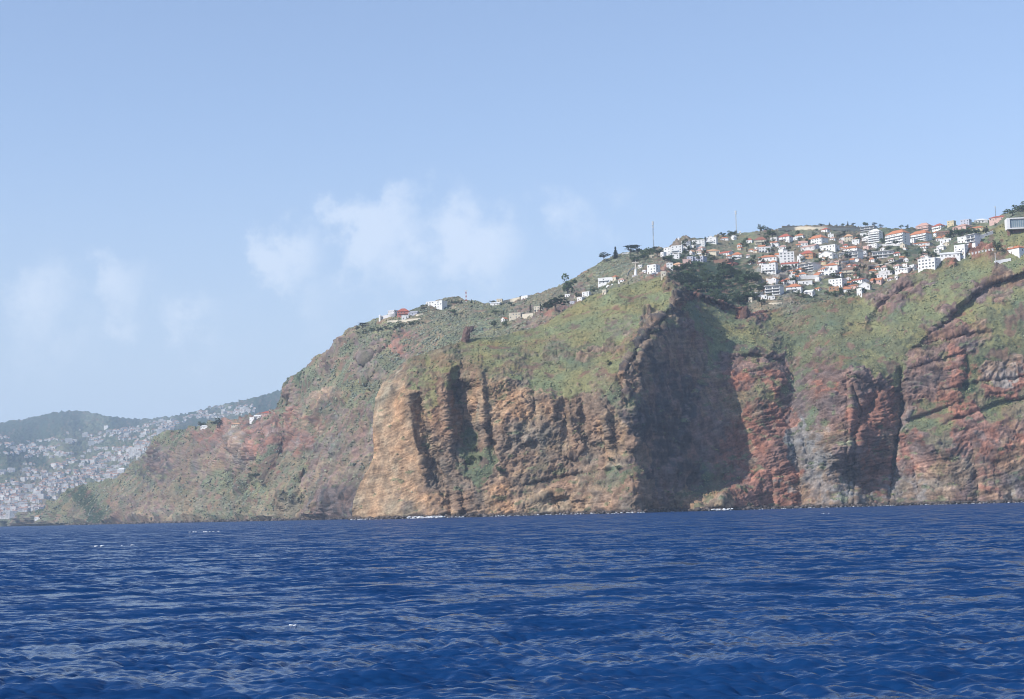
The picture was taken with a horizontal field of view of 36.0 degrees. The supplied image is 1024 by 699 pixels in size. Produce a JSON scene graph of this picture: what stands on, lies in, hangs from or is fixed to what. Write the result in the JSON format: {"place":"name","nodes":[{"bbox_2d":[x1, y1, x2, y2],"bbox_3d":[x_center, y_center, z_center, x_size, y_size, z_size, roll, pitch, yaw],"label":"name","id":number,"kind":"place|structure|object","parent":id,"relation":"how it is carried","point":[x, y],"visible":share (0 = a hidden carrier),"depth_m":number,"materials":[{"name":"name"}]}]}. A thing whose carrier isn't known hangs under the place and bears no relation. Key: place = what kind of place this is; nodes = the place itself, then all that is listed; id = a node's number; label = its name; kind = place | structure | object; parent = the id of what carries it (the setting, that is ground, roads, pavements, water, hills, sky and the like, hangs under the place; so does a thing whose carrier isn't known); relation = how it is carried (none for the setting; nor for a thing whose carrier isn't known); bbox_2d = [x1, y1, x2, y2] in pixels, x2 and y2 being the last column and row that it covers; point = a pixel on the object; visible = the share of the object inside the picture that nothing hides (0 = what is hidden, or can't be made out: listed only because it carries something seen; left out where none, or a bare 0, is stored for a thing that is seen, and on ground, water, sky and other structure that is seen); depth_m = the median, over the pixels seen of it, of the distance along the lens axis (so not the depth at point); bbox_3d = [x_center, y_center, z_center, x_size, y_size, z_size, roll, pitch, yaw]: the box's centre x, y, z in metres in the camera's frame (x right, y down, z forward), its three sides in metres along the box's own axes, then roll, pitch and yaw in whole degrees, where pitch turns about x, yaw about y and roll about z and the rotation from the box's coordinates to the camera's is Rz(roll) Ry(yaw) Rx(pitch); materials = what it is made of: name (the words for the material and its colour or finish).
{"place":"outdoors","nodes":[
{"label":"outdoors","id":0,"kind":"place"},
{"bbox_2d":[0,390,280,519],"bbox_3d":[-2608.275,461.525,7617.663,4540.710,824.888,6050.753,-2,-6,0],"label":"mountain slopes","id":1,"kind":"structure","parent":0,"point":[57,425],"depth_m":7449.41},
{"bbox_2d":[0,404,255,518],"bbox_3d":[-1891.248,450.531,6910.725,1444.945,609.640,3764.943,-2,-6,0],"label":"distant houses","id":2,"kind":"structure","parent":1,"relation":"on","point":[8,493],"depth_m":5872.54,"materials":[{"name":"white"}]},
{"bbox_2d":[0,502,1023,698],"bbox_3d":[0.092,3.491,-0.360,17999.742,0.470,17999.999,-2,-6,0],"label":"sea water","id":3,"kind":"structure","parent":0,"point":[903,602],"depth_m":58.03,"materials":[{"name":"blue liquid"}]},
{"bbox_2d":[350,502,1018,519],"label":"surf foam","id":4,"kind":"object","parent":3,"relation":"on","point":[608,513],"visible":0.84,"depth_m":1317.98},
{"bbox_2d":[0,210,1023,526],"bbox_3d":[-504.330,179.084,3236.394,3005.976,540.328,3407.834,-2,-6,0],"label":"hillside","id":5,"kind":"structure","parent":0,"point":[286,436],"depth_m":2089.44,"materials":[{"name":"green plant"}]},
{"bbox_2d":[381,313,395,318],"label":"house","id":6,"kind":"structure","parent":5,"relation":"on","point":[387,316],"depth_m":2101.47,"materials":[{"name":"paint"}]},
{"bbox_2d":[397,308,409,318],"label":"house","id":7,"kind":"structure","parent":5,"relation":"on","point":[402,311],"depth_m":2082.32,"materials":[{"name":"red paint"}]},
{"bbox_2d":[387,318,420,322],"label":"retaining wall","id":8,"kind":"structure","parent":5,"relation":"on","point":[395,321],"depth_m":2063.40,"materials":[{"name":"beige paint"}]},
{"bbox_2d":[426,300,446,309],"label":"house","id":9,"kind":"structure","parent":5,"relation":"on","point":[440,304],"depth_m":2101.18,"materials":[{"name":"white paint"}]},
{"bbox_2d":[503,297,520,302],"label":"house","id":10,"kind":"structure","parent":5,"relation":"on","point":[510,300],"depth_m":2094.57,"materials":[{"name":"beige paint"}]},
{"bbox_2d":[2,209,1022,524],"bbox_3d":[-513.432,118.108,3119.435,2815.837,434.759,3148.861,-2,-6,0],"label":"hillside scrub","id":11,"kind":"object","parent":5,"relation":"on","point":[466,315],"visible":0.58,"depth_m":2008.81,"materials":[{"name":"green plant"}]},
{"bbox_2d":[509,312,522,320],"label":"house","id":12,"kind":"structure","parent":5,"relation":"on","point":[513,316],"depth_m":1865.52,"materials":[{"name":"beige paint"}]},
{"bbox_2d":[26,499,1023,525],"bbox_3d":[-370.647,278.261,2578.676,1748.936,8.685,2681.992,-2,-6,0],"label":"shore boulders","id":13,"kind":"object","parent":5,"relation":"on","point":[665,510],"visible":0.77,"depth_m":1364.93,"materials":[{"name":"stone"}]},
{"bbox_2d":[542,295,569,311],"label":"broadleaf tree","id":14,"kind":"object","parent":5,"relation":"on","point":[550,303],"visible":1,"depth_m":1737.07,"materials":[{"name":"green plant"}]},
{"bbox_2d":[561,273,576,293],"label":"broadleaf tree","id":15,"kind":"object","parent":5,"relation":"on","point":[567,285],"visible":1,"depth_m":1892.11,"materials":[{"name":"green plant"}]},
{"bbox_2d":[598,277,612,286],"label":"house","id":16,"kind":"structure","parent":5,"relation":"on","point":[603,281],"depth_m":1830.29,"materials":[{"name":"white paint"}]},
{"bbox_2d":[623,244,635,256],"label":"pine tree","id":17,"kind":"object","parent":5,"relation":"on","point":[628,247],"visible":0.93,"depth_m":2012.04,"materials":[{"name":"green plant"}]},
{"bbox_2d":[631,244,641,256],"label":"pine tree","id":18,"kind":"object","parent":5,"relation":"on","point":[635,247],"visible":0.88,"depth_m":1991.62,"materials":[{"name":"green plant"}]},
{"bbox_2d":[639,250,649,258],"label":"broadleaf tree","id":19,"kind":"object","parent":5,"relation":"on","point":[644,254],"visible":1,"depth_m":1946.20,"materials":[{"name":"green plant"}]},
{"bbox_2d":[647,264,659,273],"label":"house","id":20,"kind":"structure","parent":5,"relation":"on","point":[652,268],"depth_m":1749.79,"materials":[{"name":"white paint"}]},
{"bbox_2d":[671,245,682,253],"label":"house","id":21,"kind":"structure","parent":5,"relation":"on","point":[677,248],"depth_m":1954.85,"materials":[{"name":"white paint"}]},
{"bbox_2d":[671,272,684,281],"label":"broadleaf tree","id":22,"kind":"object","parent":5,"relation":"on","point":[674,276],"visible":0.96,"depth_m":1724.92,"materials":[{"name":"green plant"}]},
{"bbox_2d":[690,274,703,284],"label":"broadleaf tree","id":23,"kind":"object","parent":5,"relation":"on","point":[694,278],"visible":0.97,"depth_m":1710.85,"materials":[{"name":"green plant"}]},
{"bbox_2d":[692,239,705,245],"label":"house","id":24,"kind":"structure","parent":5,"relation":"on","point":[701,242],"depth_m":2020.41,"materials":[{"name":"white paint"}]},
{"bbox_2d":[693,256,706,261],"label":"house","id":25,"kind":"structure","parent":5,"relation":"on","point":[702,258],"depth_m":1870.97,"materials":[{"name":"white paint"}]},
{"bbox_2d":[694,261,706,270],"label":"broadleaf tree","id":26,"kind":"object","parent":5,"relation":"on","point":[699,264],"visible":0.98,"depth_m":1793.51,"materials":[{"name":"green plant"}]},
{"bbox_2d":[699,282,711,292],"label":"broadleaf tree","id":27,"kind":"object","parent":5,"relation":"on","point":[706,285],"visible":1,"depth_m":1678.56,"materials":[{"name":"green plant"}]},
{"bbox_2d":[706,236,717,243],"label":"house","id":28,"kind":"structure","parent":5,"relation":"on","point":[711,239],"depth_m":2048.19,"materials":[{"name":"white paint"}]},
{"bbox_2d":[714,258,733,263],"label":"hut","id":29,"kind":"object","parent":5,"relation":"on","point":[729,260],"visible":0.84,"depth_m":1861.64,"materials":[{"name":"brown paint"}]},
{"bbox_2d":[717,269,731,277],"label":"broadleaf tree","id":30,"kind":"object","parent":5,"relation":"on","point":[722,272],"visible":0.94,"depth_m":1762.91,"materials":[{"name":"green plant"}]},
{"bbox_2d":[719,250,733,255],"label":"house","id":31,"kind":"structure","parent":5,"relation":"on","point":[731,252],"depth_m":1932.21,"materials":[{"name":"white paint"}]},
{"bbox_2d":[732,252,742,258],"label":"house","id":32,"kind":"structure","parent":5,"relation":"on","point":[737,255],"depth_m":1908.11,"materials":[{"name":"white paint"}]},
{"bbox_2d":[732,294,745,303],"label":"broadleaf tree","id":33,"kind":"object","parent":5,"relation":"on","point":[740,297],"visible":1,"depth_m":1642.70,"materials":[{"name":"green plant"}]},
{"bbox_2d":[736,278,747,289],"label":"broadleaf tree","id":34,"kind":"object","parent":5,"relation":"on","point":[742,281],"visible":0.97,"depth_m":1694.77,"materials":[{"name":"green plant"}]},
{"bbox_2d":[742,283,757,290],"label":"broadleaf tree","id":35,"kind":"object","parent":5,"relation":"on","point":[750,286],"visible":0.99,"depth_m":1664.34,"materials":[{"name":"green plant"}]},
{"bbox_2d":[754,237,766,244],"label":"house","id":36,"kind":"structure","parent":5,"relation":"on","point":[759,240],"depth_m":2021.67,"materials":[{"name":"beige paint"}]},
{"bbox_2d":[758,246,770,252],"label":"house","id":37,"kind":"structure","parent":5,"relation":"on","point":[762,249],"depth_m":1913.48,"materials":[{"name":"white paint"}]},
{"bbox_2d":[758,255,777,261],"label":"house","id":38,"kind":"structure","parent":5,"relation":"on","point":[770,258],"depth_m":1835.43,"materials":[{"name":"white paint"}]},
{"bbox_2d":[761,263,777,273],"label":"house","id":39,"kind":"structure","parent":5,"relation":"on","point":[770,268],"depth_m":1758.35,"materials":[{"name":"white paint"}]},
{"bbox_2d":[764,284,783,295],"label":"villa","id":40,"kind":"object","parent":5,"relation":"on","point":[776,290],"visible":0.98,"depth_m":1649.39,"materials":[{"name":"white paint"}]},
{"bbox_2d":[779,234,792,241],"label":"house","id":41,"kind":"structure","parent":5,"relation":"on","point":[786,237],"depth_m":2072.08,"materials":[{"name":"white paint"}]},
{"bbox_2d":[779,250,793,262],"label":"house","id":42,"kind":"structure","parent":5,"relation":"on","point":[785,256],"depth_m":1824.48,"materials":[{"name":"white paint"}]},
{"bbox_2d":[780,262,798,268],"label":"house","id":43,"kind":"structure","parent":5,"relation":"on","point":[788,263],"depth_m":1796.38,"materials":[{"name":"white paint"}]},
{"bbox_2d":[785,284,803,292],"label":"house","id":44,"kind":"structure","parent":5,"relation":"on","point":[794,287],"depth_m":1662.36,"materials":[{"name":"white paint"}]},
{"bbox_2d":[798,241,807,246],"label":"house","id":45,"kind":"structure","parent":5,"relation":"on","point":[803,243],"depth_m":2022.37,"materials":[{"name":"white paint"}]},
{"bbox_2d":[798,280,812,284],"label":"house","id":46,"kind":"structure","parent":5,"relation":"on","point":[810,282],"depth_m":1697.04,"materials":[{"name":"white paint"}]},
{"bbox_2d":[800,250,815,258],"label":"house","id":47,"kind":"structure","parent":5,"relation":"on","point":[808,254],"depth_m":1882.70,"materials":[{"name":"orange paint"}]},
{"bbox_2d":[799,275,817,279],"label":"retaining wall","id":48,"kind":"structure","parent":5,"relation":"on","point":[808,277],"depth_m":1727.31,"materials":[{"name":"paint"}]},
{"bbox_2d":[803,289,814,296],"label":"house","id":49,"kind":"structure","parent":5,"relation":"on","point":[811,293],"depth_m":1652.05,"materials":[{"name":"white paint"}]},
{"bbox_2d":[798,262,820,271],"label":"villa","id":50,"kind":"object","parent":5,"relation":"on","point":[810,266],"visible":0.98,"depth_m":1772.78,"materials":[{"name":"white paint"}]},
{"bbox_2d":[801,244,819,250],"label":"house","id":51,"kind":"structure","parent":5,"relation":"on","point":[810,247],"depth_m":1966.98,"materials":[{"name":"paint"}]},
{"bbox_2d":[808,234,827,243],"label":"house","id":52,"kind":"structure","parent":5,"relation":"on","point":[819,239],"depth_m":2038.64,"materials":[{"name":"white paint"}]},
{"bbox_2d":[778,227,860,231],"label":"retaining wall","id":53,"kind":"structure","parent":5,"relation":"on","point":[814,228],"depth_m":2237.21,"materials":[{"name":"beige paint"}]},
{"bbox_2d":[782,226,859,228],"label":"retaining wall","id":54,"kind":"structure","parent":5,"relation":"on","point":[823,226],"depth_m":2259.10,"materials":[{"name":"beige paint"}]},
{"bbox_2d":[819,251,837,258],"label":"house","id":55,"kind":"structure","parent":5,"relation":"on","point":[830,255],"depth_m":1859.70,"materials":[{"name":"white paint"}]},
{"bbox_2d":[818,270,839,275],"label":"house","id":56,"kind":"structure","parent":5,"relation":"on","point":[827,272],"depth_m":1732.22,"materials":[{"name":"white paint"}]},
{"bbox_2d":[819,244,839,251],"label":"house","id":57,"kind":"structure","parent":5,"relation":"on","point":[832,247],"depth_m":1940.15,"materials":[{"name":"white paint"}]},
{"bbox_2d":[822,263,839,269],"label":"house","id":58,"kind":"structure","parent":5,"relation":"on","point":[833,266],"depth_m":1764.63,"materials":[{"name":"white paint"}]},
{"bbox_2d":[829,286,838,291],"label":"house","id":59,"kind":"structure","parent":5,"relation":"on","point":[833,288],"depth_m":1665.92,"materials":[{"name":"pink paint"}]},
{"bbox_2d":[829,278,846,287],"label":"house","id":60,"kind":"structure","parent":5,"relation":"on","point":[840,282],"depth_m":1681.70,"materials":[{"name":"white paint"}]},
{"bbox_2d":[844,234,852,241],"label":"house","id":61,"kind":"structure","parent":5,"relation":"on","point":[848,237],"depth_m":2100.87,"materials":[{"name":"beige paint"}]},
{"bbox_2d":[841,266,859,274],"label":"house","id":62,"kind":"structure","parent":5,"relation":"on","point":[848,270],"depth_m":1749.69,"materials":[{"name":"beige paint"}]},
{"bbox_2d":[838,250,863,259],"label":"villa","id":63,"kind":"object","parent":5,"relation":"on","point":[856,254],"visible":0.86,"depth_m":1879.55,"materials":[{"name":"white paint"}]},
{"bbox_2d":[842,246,862,250],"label":"house","id":64,"kind":"structure","parent":5,"relation":"on","point":[852,248],"depth_m":1957.77,"materials":[{"name":"white paint"}]},
{"bbox_2d":[852,278,868,283],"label":"house","id":65,"kind":"structure","parent":5,"relation":"on","point":[861,280],"depth_m":1699.32,"materials":[{"name":"white paint"}]},
{"bbox_2d":[858,282,871,289],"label":"house","id":66,"kind":"structure","parent":5,"relation":"on","point":[865,285],"depth_m":1654.30,"materials":[{"name":"white paint"}]},
{"bbox_2d":[860,225,876,232],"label":"villa","id":67,"kind":"object","parent":5,"relation":"on","point":[865,228],"visible":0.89,"depth_m":2284.85,"materials":[{"name":"paint"}]},
{"bbox_2d":[867,243,881,248],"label":"house","id":68,"kind":"structure","parent":5,"relation":"on","point":[876,245],"depth_m":2014.12,"materials":[{"name":"white paint"}]},
{"bbox_2d":[867,229,882,243],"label":"apartment building","id":69,"kind":"structure","parent":5,"relation":"on","point":[875,235],"depth_m":2086.42,"materials":[{"name":"white paint"}]},
{"bbox_2d":[870,277,883,284],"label":"house","id":70,"kind":"structure","parent":5,"relation":"on","point":[879,281],"depth_m":1687.04,"materials":[{"name":"pink paint"}]},
{"bbox_2d":[872,250,895,258],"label":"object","id":71,"kind":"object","parent":5,"relation":"on","point":[883,254],"visible":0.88,"depth_m":1863.52,"materials":[{"name":"white paint"}]},
{"bbox_2d":[868,258,902,269],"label":"retaining wall","id":72,"kind":"structure","parent":5,"relation":"on","point":[895,261],"depth_m":1780.55,"materials":[{"name":"stone"}]},
{"bbox_2d":[878,270,894,274],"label":"house","id":73,"kind":"structure","parent":5,"relation":"on","point":[887,272],"depth_m":1723.79,"materials":[{"name":"paint"}]},
{"bbox_2d":[885,229,909,244],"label":"apartment building","id":74,"kind":"structure","parent":5,"relation":"on","point":[901,236],"depth_m":1980.63,"materials":[{"name":"white paint"}]},
{"bbox_2d":[895,267,910,274],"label":"house","id":75,"kind":"structure","parent":5,"relation":"on","point":[903,270],"depth_m":1702.45,"materials":[{"name":"white paint"}]},
{"bbox_2d":[910,230,932,240],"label":"apartment building","id":76,"kind":"structure","parent":5,"relation":"on","point":[923,235],"depth_m":2055.37,"materials":[{"name":"white paint"}]},
{"bbox_2d":[910,242,932,245],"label":"house","id":77,"kind":"structure","parent":5,"relation":"on","point":[924,243],"depth_m":1973.73,"materials":[{"name":"paint"}]},
{"bbox_2d":[916,223,931,230],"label":"apartment building","id":78,"kind":"structure","parent":5,"relation":"on","point":[925,226],"depth_m":2252.13,"materials":[{"name":"pink paint"}]},
{"bbox_2d":[932,223,945,231],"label":"house","id":79,"kind":"structure","parent":5,"relation":"on","point":[937,227],"depth_m":2215.04,"materials":[{"name":"white paint"}]},
{"bbox_2d":[937,231,948,236],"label":"house","id":80,"kind":"structure","parent":5,"relation":"on","point":[941,233],"depth_m":2060.56,"materials":[{"name":"pink paint"}]},
{"bbox_2d":[940,238,951,244],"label":"house","id":81,"kind":"structure","parent":5,"relation":"on","point":[946,240],"depth_m":1937.57,"materials":[{"name":"white paint"}]},
{"bbox_2d":[947,220,955,227],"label":"house","id":82,"kind":"structure","parent":5,"relation":"on","point":[951,223],"depth_m":2168.40,"materials":[{"name":"yellow paint"}]},
{"bbox_2d":[957,236,965,242],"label":"house","id":83,"kind":"structure","parent":5,"relation":"on","point":[961,239],"depth_m":1848.06,"materials":[{"name":"white paint"}]},
{"bbox_2d":[952,224,971,229],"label":"house","id":84,"kind":"structure","parent":5,"relation":"on","point":[963,226],"depth_m":2051.11,"materials":[{"name":"pink paint"}]},
{"bbox_2d":[960,219,971,224],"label":"house","id":85,"kind":"structure","parent":5,"relation":"on","point":[967,221],"depth_m":2134.58,"materials":[{"name":"white paint"}]},
{"bbox_2d":[974,219,987,222],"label":"house","id":86,"kind":"structure","parent":5,"relation":"on","point":[981,220],"depth_m":2200.81,"materials":[{"name":"paint"}]},
{"bbox_2d":[989,215,1003,225],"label":"house","id":87,"kind":"structure","parent":5,"relation":"on","point":[995,219],"depth_m":2081.90,"materials":[{"name":"pink paint"}]},
{"bbox_2d":[1002,208,1016,215],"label":"broadleaf tree","id":88,"kind":"object","parent":5,"relation":"on","point":[1009,211],"visible":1,"depth_m":1977.92,"materials":[{"name":"green plant"}]},
{"bbox_2d":[1011,201,1023,211],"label":"broadleaf tree","id":89,"kind":"object","parent":5,"relation":"on","point":[1021,207],"visible":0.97,"depth_m":2053.12,"materials":[{"name":"green plant"}]},
{"bbox_2d":[0,0,1023,422],"label":"sky","id":90,"kind":"structure","parent":0,"point":[198,198],"materials":[{"name":"blue"}]},
{"bbox_2d":[352,216,1023,518],"bbox_3d":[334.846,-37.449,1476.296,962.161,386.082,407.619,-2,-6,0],"label":"headland cliff","id":91,"kind":"structure","parent":0,"point":[648,433],"depth_m":1406.86,"materials":[{"name":"brown stone"}]},
{"bbox_2d":[461,326,470,342],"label":"rock stump","id":92,"kind":"object","parent":91,"relation":"on","point":[465,338],"visible":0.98,"depth_m":1443.67,"materials":[{"name":"grey stone"}]},
{"bbox_2d":[465,455,475,464],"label":"garden tree","id":93,"kind":"object","parent":91,"relation":"on","point":[467,460],"visible":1,"depth_m":1346.90,"materials":[{"name":"green plant"}]},
{"bbox_2d":[360,225,1023,509],"bbox_3d":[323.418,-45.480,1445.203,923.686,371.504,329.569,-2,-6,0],"label":"headland scrub","id":94,"kind":"object","parent":91,"relation":"on","point":[720,337],"visible":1,"depth_m":1465.75,"materials":[{"name":"green plant"}]},
{"bbox_2d":[739,305,749,318],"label":"rock pinnacle","id":95,"kind":"object","parent":91,"relation":"on","point":[745,312],"visible":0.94,"depth_m":1543.23,"materials":[{"name":"grey stone"}]},
{"bbox_2d":[856,288,864,296],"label":"house","id":96,"kind":"structure","parent":91,"relation":"on","point":[859,291],"depth_m":1564.52,"materials":[{"name":"white paint"}]},
{"bbox_2d":[917,256,940,272],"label":"house","id":97,"kind":"structure","parent":91,"relation":"on","point":[927,262],"depth_m":1561.11,"materials":[{"name":"white paint"}]},
{"bbox_2d":[939,252,960,260],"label":"house","id":98,"kind":"structure","parent":91,"relation":"on","point":[957,255],"depth_m":1568.07,"materials":[{"name":"white paint"}]},
{"bbox_2d":[954,244,967,258],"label":"house","id":99,"kind":"structure","parent":91,"relation":"on","point":[962,249],"depth_m":1568.20,"materials":[{"name":"white paint"}]},
{"bbox_2d":[964,233,980,247],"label":"building","id":100,"kind":"structure","parent":91,"relation":"on","point":[974,239],"depth_m":1574.39,"materials":[{"name":"white paint"}]},
{"bbox_2d":[992,240,1002,253],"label":"broadleaf tree","id":101,"kind":"object","parent":91,"relation":"on","point":[998,245],"visible":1,"depth_m":1549.88,"materials":[{"name":"green plant"}]},
{"bbox_2d":[994,258,1010,263],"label":"retaining wall","id":102,"kind":"structure","parent":91,"relation":"on","point":[1002,260],"depth_m":1536.53,"materials":[{"name":"white paint"}]},
{"bbox_2d":[1004,217,1023,235],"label":"villa","id":103,"kind":"object","parent":91,"relation":"on","point":[1015,225],"visible":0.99,"depth_m":1573.46,"materials":[{"name":"white paint"}]},
{"bbox_2d":[1006,245,1023,257],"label":"house","id":104,"kind":"structure","parent":91,"relation":"on","point":[1018,251],"depth_m":1541.48,"materials":[{"name":"white paint"}]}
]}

